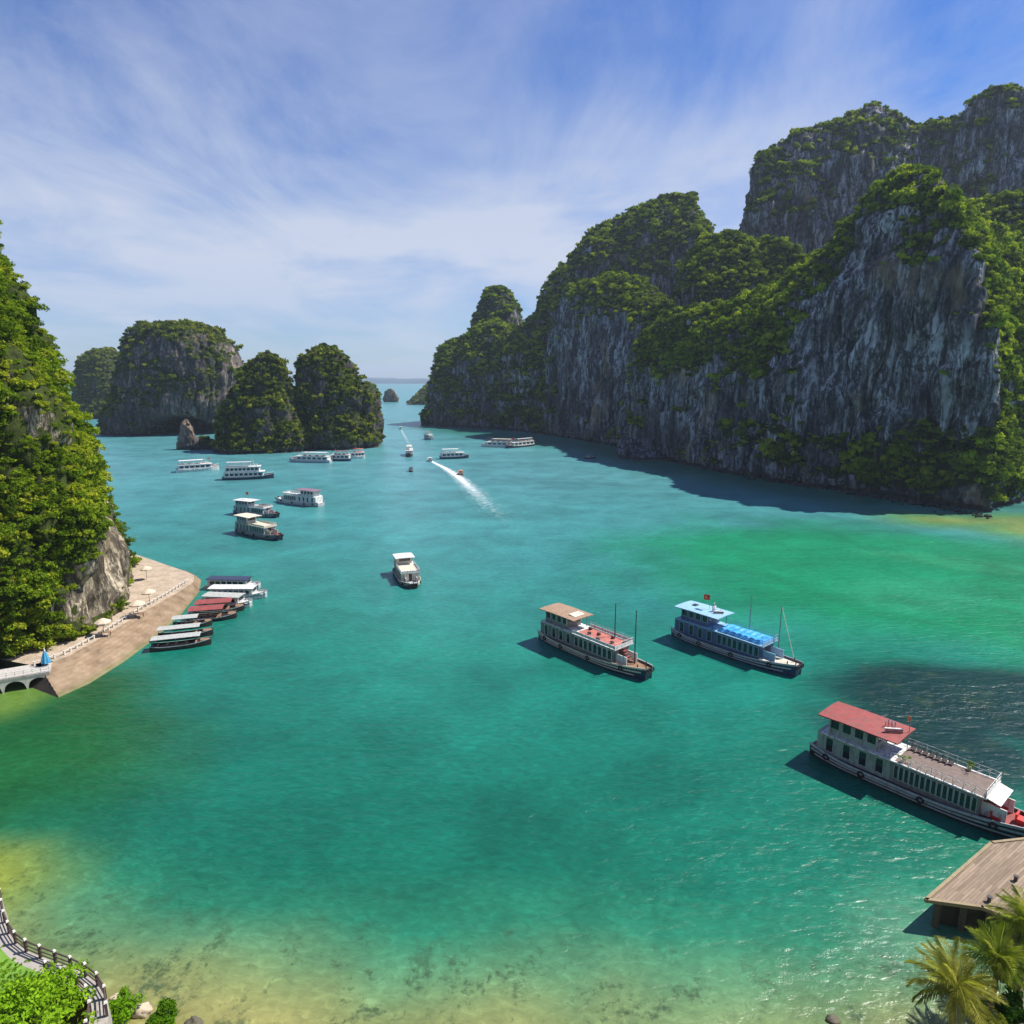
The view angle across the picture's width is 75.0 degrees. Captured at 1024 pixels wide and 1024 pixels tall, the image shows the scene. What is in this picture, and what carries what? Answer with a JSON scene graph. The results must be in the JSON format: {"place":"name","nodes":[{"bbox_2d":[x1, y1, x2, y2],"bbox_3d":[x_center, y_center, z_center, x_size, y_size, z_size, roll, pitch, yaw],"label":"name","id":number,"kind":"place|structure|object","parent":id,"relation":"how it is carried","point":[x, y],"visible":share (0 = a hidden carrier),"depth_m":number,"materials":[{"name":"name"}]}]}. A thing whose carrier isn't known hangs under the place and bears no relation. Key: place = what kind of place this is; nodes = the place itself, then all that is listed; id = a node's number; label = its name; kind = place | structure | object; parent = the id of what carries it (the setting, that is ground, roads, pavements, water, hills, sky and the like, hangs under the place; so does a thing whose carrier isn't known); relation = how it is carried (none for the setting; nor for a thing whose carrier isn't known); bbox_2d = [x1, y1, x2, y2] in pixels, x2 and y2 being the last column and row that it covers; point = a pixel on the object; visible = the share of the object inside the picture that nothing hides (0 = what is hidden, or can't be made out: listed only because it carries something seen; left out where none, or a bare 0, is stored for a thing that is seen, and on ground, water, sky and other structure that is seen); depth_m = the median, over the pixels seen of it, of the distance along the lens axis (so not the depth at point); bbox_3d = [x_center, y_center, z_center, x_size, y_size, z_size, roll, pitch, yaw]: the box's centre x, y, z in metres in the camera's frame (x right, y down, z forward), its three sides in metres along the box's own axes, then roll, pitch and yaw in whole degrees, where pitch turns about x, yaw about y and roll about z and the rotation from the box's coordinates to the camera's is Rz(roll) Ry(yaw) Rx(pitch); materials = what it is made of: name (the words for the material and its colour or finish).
{"place":"outdoors","nodes":[
{"label":"outdoors","id":0,"kind":"place"},
{"bbox_2d":[0,944,67,1017],"bbox_3d":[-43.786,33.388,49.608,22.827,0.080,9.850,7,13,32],"label":"lawn","id":1,"kind":"structure","parent":0,"point":[3,956],"depth_m":48.86,"materials":[{"name":"green plant"}]},
{"bbox_2d":[0,901,112,1023],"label":"path","id":2,"kind":"structure","parent":0,"point":[11,949],"depth_m":49.39,"materials":[{"name":"concrete"}]},
{"bbox_2d":[0,891,108,1016],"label":"fence","id":3,"kind":"object","parent":2,"relation":"on","point":[97,979],"visible":0.98,"depth_m":49.39,"materials":[{"name":"stone"}]},
{"bbox_2d":[42,960,91,1023],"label":"fence","id":4,"kind":"object","parent":2,"relation":"on","point":[89,1009],"visible":0.61,"depth_m":46.45,"materials":[{"name":"stone"}]},
{"bbox_2d":[108,985,145,1023],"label":"bush","id":5,"kind":"object","parent":2,"relation":"on","point":[121,1005],"visible":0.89,"depth_m":47.23,"materials":[{"name":"green plant"}]},
{"bbox_2d":[0,275,133,658],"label":"cliff","id":6,"kind":"structure","parent":0,"point":[101,581],"depth_m":109.57,"materials":[{"name":"stone"}]},
{"bbox_2d":[0,220,136,657],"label":"shrubs","id":7,"kind":"object","parent":6,"relation":"on","point":[93,467],"visible":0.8,"depth_m":108.08,"materials":[{"name":"green plant"}]},
{"bbox_2d":[72,350,116,418],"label":"island","id":8,"kind":"structure","parent":0,"point":[91,381],"depth_m":734.37,"materials":[{"name":"stone"}]},
{"bbox_2d":[0,555,200,697],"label":"quay","id":9,"kind":"structure","parent":0,"point":[89,662],"depth_m":113.61,"materials":[{"name":"stone"}]},
{"bbox_2d":[0,661,52,692],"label":"arched walkway","id":10,"kind":"structure","parent":9,"relation":"on","point":[26,674],"depth_m":98.36,"materials":[{"name":"concrete"}]},
{"bbox_2d":[41,648,50,665],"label":"parasol","id":11,"kind":"object","parent":10,"relation":"on","point":[45,659],"visible":0.99,"depth_m":100.56,"materials":[{"name":"fabric"}]},
{"bbox_2d":[29,634,56,648],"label":"shrub","id":12,"kind":"object","parent":9,"relation":"on","point":[44,643],"visible":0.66,"depth_m":106.38,"materials":[{"name":"green plant"}]},
{"bbox_2d":[80,623,96,634],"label":"shrub","id":13,"kind":"object","parent":9,"relation":"on","point":[91,628],"visible":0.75,"depth_m":112.94,"materials":[{"name":"green plant"}]},
{"bbox_2d":[94,618,110,635],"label":"parasol","id":14,"kind":"object","parent":9,"relation":"on","point":[102,621],"visible":1,"depth_m":111.93,"materials":[{"name":"fabric"}]},
{"bbox_2d":[32,579,187,665],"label":"balustrade","id":15,"kind":"object","parent":9,"relation":"on","point":[93,636],"visible":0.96,"depth_m":116.91,"materials":[{"name":"stone"}]},
{"bbox_2d":[129,556,141,565],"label":"shrub","id":16,"kind":"object","parent":9,"relation":"on","point":[135,560],"visible":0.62,"depth_m":153.60,"materials":[{"name":"green plant"}]},
{"bbox_2d":[129,600,144,616],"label":"parasol","id":17,"kind":"object","parent":9,"relation":"on","point":[137,603],"visible":1,"depth_m":120.88,"materials":[{"name":"fabric"}]},
{"bbox_2d":[140,566,151,579],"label":"parasol","id":18,"kind":"object","parent":9,"relation":"on","point":[145,568],"visible":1,"depth_m":143.27,"materials":[{"name":"fabric"}]},
{"bbox_2d":[141,589,155,604],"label":"parasol","id":19,"kind":"object","parent":9,"relation":"on","point":[148,591],"visible":1,"depth_m":127.51,"materials":[{"name":"fabric"}]},
{"bbox_2d":[97,324,243,435],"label":"island","id":20,"kind":"structure","parent":0,"point":[171,407],"depth_m":519.27,"materials":[{"name":"stone"}]},
{"bbox_2d":[70,318,427,453],"label":"shrubs","id":21,"kind":"object","parent":20,"relation":"on","point":[219,442],"depth_m":422.77,"materials":[{"name":"green plant"}]},
{"bbox_2d":[212,354,310,453],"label":"island","id":22,"kind":"structure","parent":0,"point":[266,429],"depth_m":403.96,"materials":[{"name":"stone"}]},
{"bbox_2d":[295,345,380,449],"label":"island","id":23,"kind":"structure","parent":0,"point":[318,386],"depth_m":420.09,"materials":[{"name":"stone"}]},
{"bbox_2d":[288,375,429,379],"bbox_3d":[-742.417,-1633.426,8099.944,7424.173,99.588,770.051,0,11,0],"label":"hills","id":24,"kind":"structure","parent":0,"point":[367,378],"depth_m":7969.71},
{"bbox_2d":[291,379,429,383],"bbox_3d":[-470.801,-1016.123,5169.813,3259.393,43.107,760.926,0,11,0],"label":"hills","id":25,"kind":"structure","parent":0,"point":[401,381],"depth_m":4949.38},
{"bbox_2d":[364,383,383,442],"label":"island","id":26,"kind":"structure","parent":0,"point":[380,424],"depth_m":458.52,"materials":[{"name":"stone"}]},
{"bbox_2d":[407,386,427,404],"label":"hill","id":27,"kind":"structure","parent":0,"point":[420,402],"depth_m":1123.11,"materials":[{"name":"stone"}]},
{"bbox_2d":[420,320,549,433],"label":"cliff","id":28,"kind":"structure","parent":0,"point":[484,406],"depth_m":602.86,"materials":[{"name":"stone"}]},
{"bbox_2d":[472,286,522,325],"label":"mountain","id":29,"kind":"structure","parent":0,"point":[507,316],"depth_m":645.39,"materials":[{"name":"stone"}]},
{"bbox_2d":[0,378,1023,1023],"bbox_3d":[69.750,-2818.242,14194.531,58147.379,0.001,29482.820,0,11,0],"label":"water","id":30,"kind":"structure","parent":0,"point":[338,774],"depth_m":81.65,"materials":[{"name":"teal liquid"}]},
{"bbox_2d":[108,993,118,1000],"bbox_3d":[-29.121,35.806,49.060,1.064,0.677,0.778,0,11,0],"label":"boulder","id":31,"kind":"object","parent":30,"relation":"in","point":[112,996],"visible":0.36,"depth_m":48.98,"materials":[{"name":"beige stone"}]},
{"bbox_2d":[130,1001,152,1018],"bbox_3d":[-26.736,36.014,48.158,1.601,0.937,1.138,-4,12,-20],"label":"boulder","id":32,"kind":"object","parent":30,"relation":"in","point":[144,1009],"visible":0.88,"depth_m":47.88,"materials":[{"name":"beige stone"}]},
{"bbox_2d":[145,997,180,1023],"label":"bush","id":33,"kind":"object","parent":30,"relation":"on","point":[161,1015],"visible":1,"depth_m":47.15,"materials":[{"name":"green plant"}]},
{"bbox_2d":[149,631,211,651],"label":"wooden boat","id":34,"kind":"object","parent":30,"relation":"on","point":[181,644],"visible":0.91,"depth_m":113.04,"materials":[{"name":"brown wood"}]},
{"bbox_2d":[156,623,213,640],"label":"wooden boat","id":35,"kind":"object","parent":30,"relation":"on","point":[206,632],"visible":0.6,"depth_m":117.57,"materials":[{"name":"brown wood"}]},
{"bbox_2d":[175,419,201,449],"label":"rock","id":36,"kind":"object","parent":30,"relation":"in","point":[187,439],"visible":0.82,"depth_m":421.37,"materials":[{"name":"stone"}]},
{"bbox_2d":[171,613,212,629],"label":"wooden boat","id":37,"kind":"object","parent":30,"relation":"on","point":[205,622],"visible":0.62,"depth_m":122.53,"materials":[{"name":"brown wood"}]},
{"bbox_2d":[184,1015,203,1023],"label":"boulder","id":38,"kind":"object","parent":30,"relation":"in","point":[195,1019],"visible":1,"depth_m":47.33,"materials":[{"name":"grey stone"}]},
{"bbox_2d":[176,458,218,472],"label":"cruise boat","id":39,"kind":"object","parent":30,"relation":"on","point":[194,466],"visible":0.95,"depth_m":325.32,"materials":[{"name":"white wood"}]},
{"bbox_2d":[198,436,212,449],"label":"rock","id":40,"kind":"object","parent":30,"relation":"in","point":[204,446],"visible":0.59,"depth_m":424.26,"materials":[{"name":"stone"}]},
{"bbox_2d":[187,604,236,621],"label":"wooden boat","id":41,"kind":"object","parent":30,"relation":"on","point":[222,616],"visible":0.84,"depth_m":126.36,"materials":[{"name":"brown wood"}]},
{"bbox_2d":[194,598,244,613],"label":"wooden boat","id":42,"kind":"object","parent":30,"relation":"on","point":[239,607],"visible":0.55,"depth_m":130.07,"materials":[{"name":"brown wood"}]},
{"bbox_2d":[201,592,251,607],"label":"cabin boat","id":43,"kind":"object","parent":30,"relation":"on","point":[238,598],"visible":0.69,"depth_m":132.84,"materials":[{"name":"white metal"}]},
{"bbox_2d":[204,576,260,589],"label":"cabin boat","id":44,"kind":"object","parent":30,"relation":"on","point":[211,580],"visible":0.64,"depth_m":143.93,"materials":[{"name":"blue metal"}]},
{"bbox_2d":[208,584,266,598],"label":"cabin boat","id":45,"kind":"object","parent":30,"relation":"on","point":[251,591],"visible":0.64,"depth_m":137.97,"materials":[{"name":"white metal"}]},
{"bbox_2d":[222,458,273,479],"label":"cruise boat","id":46,"kind":"object","parent":30,"relation":"on","point":[246,472],"visible":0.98,"depth_m":299.02,"materials":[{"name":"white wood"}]},
{"bbox_2d":[232,492,279,517],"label":"tour boat","id":47,"kind":"object","parent":30,"relation":"on","point":[245,505],"visible":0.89,"depth_m":220.89,"materials":[{"name":"white wood"}]},
{"bbox_2d":[233,513,283,540],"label":"tour boat","id":48,"kind":"object","parent":30,"relation":"on","point":[248,524],"visible":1,"depth_m":192.23,"materials":[{"name":"white wood"}]},
{"bbox_2d":[275,488,324,506],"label":"tour boat","id":49,"kind":"object","parent":30,"relation":"on","point":[310,497],"visible":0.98,"depth_m":238.61,"materials":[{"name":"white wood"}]},
{"bbox_2d":[289,451,331,462],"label":"cruise boat","id":50,"kind":"object","parent":30,"relation":"on","point":[309,458],"visible":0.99,"depth_m":358.37,"materials":[{"name":"white wood"}]},
{"bbox_2d":[328,449,350,460],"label":"cruise boat","id":51,"kind":"object","parent":30,"relation":"on","point":[336,456],"visible":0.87,"depth_m":364.97,"materials":[{"name":"white wood"}]},
{"bbox_2d":[350,448,364,458],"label":"cruise boat","id":52,"kind":"object","parent":30,"relation":"on","point":[357,455],"visible":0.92,"depth_m":376.24,"materials":[{"name":"white wood"}]},
{"bbox_2d":[382,388,398,401],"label":"rock","id":53,"kind":"object","parent":30,"relation":"in","point":[390,395],"visible":0.85,"depth_m":1234.56,"materials":[{"name":"stone"}]},
{"bbox_2d":[392,553,420,588],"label":"tour boat","id":54,"kind":"object","parent":30,"relation":"on","point":[405,570],"visible":1,"depth_m":149.76,"materials":[{"name":"white wood"}]},
{"bbox_2d":[405,445,412,456],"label":"cruise boat","id":55,"kind":"object","parent":30,"relation":"on","point":[408,452],"visible":0.98,"depth_m":386.97,"materials":[{"name":"white wood"}]},
{"bbox_2d":[423,430,432,439],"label":"cruise boat","id":56,"kind":"object","parent":30,"relation":"on","point":[428,436],"visible":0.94,"depth_m":491.17,"materials":[{"name":"white wood"}]},
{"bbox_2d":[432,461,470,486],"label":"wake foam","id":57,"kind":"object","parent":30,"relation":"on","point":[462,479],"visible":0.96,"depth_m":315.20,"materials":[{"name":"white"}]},
{"bbox_2d":[439,446,468,458],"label":"cruise boat","id":58,"kind":"object","parent":30,"relation":"on","point":[453,455],"visible":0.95,"depth_m":375.77,"materials":[{"name":"white wood"}]},
{"bbox_2d":[481,438,511,447],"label":"cruise boat","id":59,"kind":"object","parent":30,"relation":"on","point":[490,443],"visible":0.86,"depth_m":437.68,"materials":[{"name":"white wood"}]},
{"bbox_2d":[505,437,534,448],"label":"cruise boat","id":60,"kind":"object","parent":30,"relation":"on","point":[520,443],"visible":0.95,"depth_m":437.40,"materials":[{"name":"white metal"}]},
{"bbox_2d":[584,455,595,458],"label":"boat","id":61,"kind":"object","parent":30,"relation":"on","point":[589,457],"visible":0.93,"depth_m":376.72,"materials":[{"name":"grey"}]},
{"bbox_2d":[537,603,654,680],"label":"tour boat","id":62,"kind":"object","parent":30,"relation":"on","point":[564,628],"visible":1,"depth_m":108.25,"materials":[{"name":"white wood"}]},
{"bbox_2d":[421,424,991,518],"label":"shore rocks","id":63,"kind":"object","parent":30,"relation":"in","point":[856,493],"visible":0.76,"depth_m":277.60,"materials":[{"name":"grey stone"}]},
{"bbox_2d":[671,594,803,676],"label":"tour boat","id":64,"kind":"object","parent":30,"relation":"on","point":[700,625],"visible":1,"depth_m":109.59,"materials":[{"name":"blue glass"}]},
{"bbox_2d":[825,1014,840,1023],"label":"boulder","id":65,"kind":"object","parent":30,"relation":"in","point":[832,1019],"visible":1,"depth_m":47.50,"materials":[{"name":"grey stone"}]},
{"bbox_2d":[809,701,1023,838],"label":"tour boat","id":66,"kind":"object","parent":30,"relation":"on","point":[865,745],"visible":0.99,"depth_m":72.88,"materials":[{"name":"white wood"}]},
{"bbox_2d":[898,755,911,762],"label":"potted plant","id":67,"kind":"object","parent":66,"relation":"on","point":[903,758],"visible":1,"depth_m":72.64,"materials":[{"name":"green plant"}]},
{"bbox_2d":[966,760,975,770],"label":"potted plant","id":68,"kind":"object","parent":66,"relation":"on","point":[971,764],"visible":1,"depth_m":71.21,"materials":[{"name":"green plant"}]},
{"bbox_2d":[924,837,1023,946],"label":"jetty","id":69,"kind":"object","parent":30,"relation":"in","point":[958,898],"visible":0.69,"depth_m":56.58,"materials":[{"name":"brown wood"}]},
{"bbox_2d":[987,895,992,902],"bbox_3d":[39.344,31.902,54.996,0.370,0.500,0.370,5,12,22],"label":"bollard","id":70,"kind":"object","parent":69,"relation":"on","point":[989,897],"visible":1,"depth_m":54.94,"materials":[{"name":"grey metal"}]},
{"bbox_2d":[1013,874,1018,881],"bbox_3d":[43.255,31.442,57.276,0.370,0.500,0.370,5,12,22],"label":"bollard","id":71,"kind":"object","parent":69,"relation":"on","point":[1016,877],"visible":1,"depth_m":57.19,"materials":[{"name":"grey metal"}]},
{"bbox_2d":[0,0,1023,377],"label":"sky","id":72,"kind":"structure","parent":0,"point":[287,177],"materials":[{"name":"blue"}]},
{"bbox_2d":[1,991,1023,1023],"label":"ground","id":73,"kind":"structure","parent":0,"point":[28,1018],"depth_m":47.10,"materials":[{"name":"green plant"}]},
{"bbox_2d":[0,958,98,1023],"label":"bush","id":74,"kind":"object","parent":73,"relation":"on","point":[43,990],"visible":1,"depth_m":44.42,"materials":[{"name":"green plant"}]},
{"bbox_2d":[904,935,1008,1023],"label":"palm tree","id":75,"kind":"object","parent":73,"relation":"on","point":[957,986],"visible":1,"depth_m":43.68,"materials":[{"name":"green plant"}]},
{"bbox_2d":[966,1008,1007,1023],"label":"bush","id":76,"kind":"object","parent":73,"relation":"on","point":[1002,1017],"visible":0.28,"depth_m":45.07,"materials":[{"name":"green plant"}]},
{"bbox_2d":[958,919,1023,1015],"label":"palm tree","id":77,"kind":"object","parent":73,"relation":"on","point":[997,952],"visible":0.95,"depth_m":46.12,"materials":[{"name":"green plant"}]},
{"bbox_2d":[979,983,1023,1023],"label":"bush","id":78,"kind":"object","parent":73,"relation":"on","point":[1012,1012],"visible":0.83,"depth_m":46.98,"materials":[{"name":"green plant"}]},
{"bbox_2d":[985,884,1023,990],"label":"palm tree","id":79,"kind":"object","parent":73,"relation":"on","point":[1018,909],"visible":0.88,"depth_m":49.03,"materials":[{"name":"green plant"}]},
{"bbox_2d":[540,276,670,444],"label":"cliff","id":80,"kind":"structure","parent":0,"point":[595,389],"depth_m":473.69,"materials":[{"name":"stone"}]},
{"bbox_2d":[506,194,713,411],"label":"mountain","id":81,"kind":"structure","parent":0,"point":[660,278],"depth_m":549.37,"materials":[{"name":"stone"}]},
{"bbox_2d":[674,234,797,306],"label":"hill","id":82,"kind":"structure","parent":0,"point":[685,298],"depth_m":407.19,"materials":[{"name":"green plant"}]},
{"bbox_2d":[615,172,1000,512],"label":"cliff","id":83,"kind":"structure","parent":0,"point":[862,359],"depth_m":265.12,"materials":[{"name":"stone"}]},
{"bbox_2d":[418,82,1023,501],"label":"trees and shrubs","id":84,"kind":"object","parent":83,"relation":"on","point":[973,215],"depth_m":339.54,"materials":[{"name":"green plant"}]},
{"bbox_2d":[739,88,1023,253],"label":"mountain","id":85,"kind":"structure","parent":0,"point":[1003,133],"depth_m":473.04,"materials":[{"name":"stone"}]},
{"bbox_2d":[980,232,1023,507],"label":"cliff","id":86,"kind":"structure","parent":0,"point":[1009,386],"depth_m":243.35,"materials":[{"name":"stone"}]},
{"bbox_2d":[989,195,1023,229],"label":"cliff","id":87,"kind":"structure","parent":0,"point":[1010,210],"depth_m":332.06,"materials":[{"name":"stone"}]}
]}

